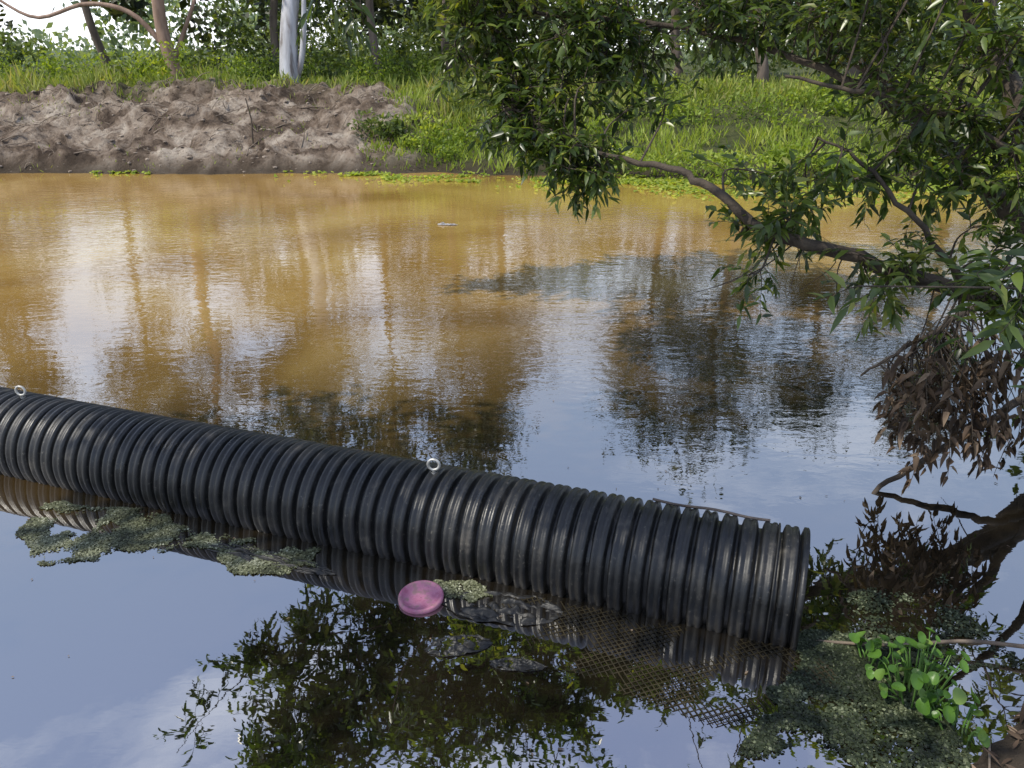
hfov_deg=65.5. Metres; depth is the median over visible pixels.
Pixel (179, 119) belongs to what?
sparse grass
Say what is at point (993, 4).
eucalypt tree
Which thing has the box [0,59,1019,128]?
bank grass
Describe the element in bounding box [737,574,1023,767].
azolla mat
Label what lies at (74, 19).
sky
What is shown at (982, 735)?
water hyacinth
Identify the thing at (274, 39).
eucalypt tree
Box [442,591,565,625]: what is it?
black plastic sheet
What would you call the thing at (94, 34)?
eucalypt tree
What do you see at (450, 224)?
floating bark scrap
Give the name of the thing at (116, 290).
water
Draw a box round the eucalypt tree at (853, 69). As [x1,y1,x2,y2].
[832,0,879,78]
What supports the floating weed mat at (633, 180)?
on the water
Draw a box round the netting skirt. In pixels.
[459,580,857,724]
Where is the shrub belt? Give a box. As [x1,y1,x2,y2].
[0,0,1023,83]
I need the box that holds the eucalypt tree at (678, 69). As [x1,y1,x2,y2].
[651,0,714,79]
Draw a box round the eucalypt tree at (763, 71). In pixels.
[754,8,768,83]
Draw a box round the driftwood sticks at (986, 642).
[815,639,1023,767]
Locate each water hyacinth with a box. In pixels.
[848,631,905,679]
[867,627,977,722]
[925,692,989,747]
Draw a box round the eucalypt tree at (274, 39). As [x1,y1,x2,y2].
[269,0,279,78]
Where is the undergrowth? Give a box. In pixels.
[0,39,441,86]
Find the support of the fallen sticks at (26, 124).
on the ground at (322, 154)
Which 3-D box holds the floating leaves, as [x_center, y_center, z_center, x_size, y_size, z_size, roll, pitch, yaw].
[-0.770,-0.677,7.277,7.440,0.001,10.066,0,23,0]
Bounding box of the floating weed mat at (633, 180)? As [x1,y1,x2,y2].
[89,170,1023,204]
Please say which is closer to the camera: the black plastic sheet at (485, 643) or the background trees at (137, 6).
the black plastic sheet at (485, 643)
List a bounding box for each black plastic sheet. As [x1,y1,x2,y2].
[200,543,335,574]
[424,634,492,656]
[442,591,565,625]
[489,657,546,671]
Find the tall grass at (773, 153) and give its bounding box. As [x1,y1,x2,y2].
[395,70,1023,182]
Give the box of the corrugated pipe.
[0,385,810,650]
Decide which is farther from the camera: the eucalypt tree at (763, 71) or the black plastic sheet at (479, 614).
the eucalypt tree at (763, 71)
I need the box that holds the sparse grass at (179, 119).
[1,87,421,171]
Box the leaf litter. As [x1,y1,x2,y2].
[971,702,1023,767]
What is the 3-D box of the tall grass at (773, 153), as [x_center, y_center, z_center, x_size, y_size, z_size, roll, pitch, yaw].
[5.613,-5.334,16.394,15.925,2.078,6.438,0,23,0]
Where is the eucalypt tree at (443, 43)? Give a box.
[440,0,451,78]
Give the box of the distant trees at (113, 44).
[0,0,1023,67]
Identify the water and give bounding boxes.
[0,172,1023,767]
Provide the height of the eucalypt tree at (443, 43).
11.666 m
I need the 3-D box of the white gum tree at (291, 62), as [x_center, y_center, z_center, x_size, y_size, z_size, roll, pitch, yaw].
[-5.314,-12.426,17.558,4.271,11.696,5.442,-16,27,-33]
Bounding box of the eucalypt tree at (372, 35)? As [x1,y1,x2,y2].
[366,0,383,73]
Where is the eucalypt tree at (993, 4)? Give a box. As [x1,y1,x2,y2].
[972,0,997,80]
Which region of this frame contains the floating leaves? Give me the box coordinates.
[0,222,1009,754]
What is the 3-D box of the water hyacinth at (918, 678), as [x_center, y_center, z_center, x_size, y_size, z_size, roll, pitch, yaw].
[1.499,1.054,2.907,0.338,0.209,0.380,0,23,0]
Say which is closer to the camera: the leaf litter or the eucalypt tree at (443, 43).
the leaf litter
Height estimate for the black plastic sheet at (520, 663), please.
0.022 m
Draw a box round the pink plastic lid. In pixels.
[398,580,443,613]
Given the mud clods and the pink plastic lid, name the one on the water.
the pink plastic lid
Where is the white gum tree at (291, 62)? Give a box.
[279,0,306,82]
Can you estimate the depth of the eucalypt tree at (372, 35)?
21.63 m
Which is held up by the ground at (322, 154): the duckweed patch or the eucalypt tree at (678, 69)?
the eucalypt tree at (678, 69)
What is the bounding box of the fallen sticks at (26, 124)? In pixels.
[0,72,449,167]
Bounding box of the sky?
[0,0,1023,50]
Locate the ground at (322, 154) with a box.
[0,50,1023,767]
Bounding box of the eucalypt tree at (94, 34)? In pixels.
[52,0,112,74]
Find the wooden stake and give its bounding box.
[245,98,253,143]
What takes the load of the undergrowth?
on the ground at (322, 154)
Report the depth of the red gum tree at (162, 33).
19.28 m
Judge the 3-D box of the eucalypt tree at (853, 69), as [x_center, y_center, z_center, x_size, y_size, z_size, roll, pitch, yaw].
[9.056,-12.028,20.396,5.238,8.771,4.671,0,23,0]
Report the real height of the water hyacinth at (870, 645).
0.134 m
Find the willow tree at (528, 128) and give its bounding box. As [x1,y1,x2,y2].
[296,0,1023,495]
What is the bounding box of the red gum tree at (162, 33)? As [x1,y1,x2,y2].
[0,0,195,79]
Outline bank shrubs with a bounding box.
[346,60,1023,374]
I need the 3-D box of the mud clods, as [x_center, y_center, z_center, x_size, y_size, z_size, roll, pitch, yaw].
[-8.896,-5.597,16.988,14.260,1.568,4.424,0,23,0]
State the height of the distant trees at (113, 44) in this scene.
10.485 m
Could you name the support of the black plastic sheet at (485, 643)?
on the water
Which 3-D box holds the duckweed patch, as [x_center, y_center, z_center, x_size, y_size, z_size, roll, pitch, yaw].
[-1.274,0.789,3.787,2.466,0.019,0.534,4,23,9]
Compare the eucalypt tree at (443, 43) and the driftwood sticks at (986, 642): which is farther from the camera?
the eucalypt tree at (443, 43)
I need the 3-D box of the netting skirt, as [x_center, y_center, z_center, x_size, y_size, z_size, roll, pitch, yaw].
[0.471,1.073,3.121,1.656,0.016,0.507,7,24,17]
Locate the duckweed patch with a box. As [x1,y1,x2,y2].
[15,500,492,602]
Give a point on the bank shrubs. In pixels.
(397, 127)
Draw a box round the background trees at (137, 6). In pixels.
[0,0,964,74]
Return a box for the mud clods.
[0,81,417,172]
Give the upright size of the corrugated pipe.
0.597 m
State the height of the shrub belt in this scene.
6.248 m
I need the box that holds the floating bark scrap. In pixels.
[438,222,456,225]

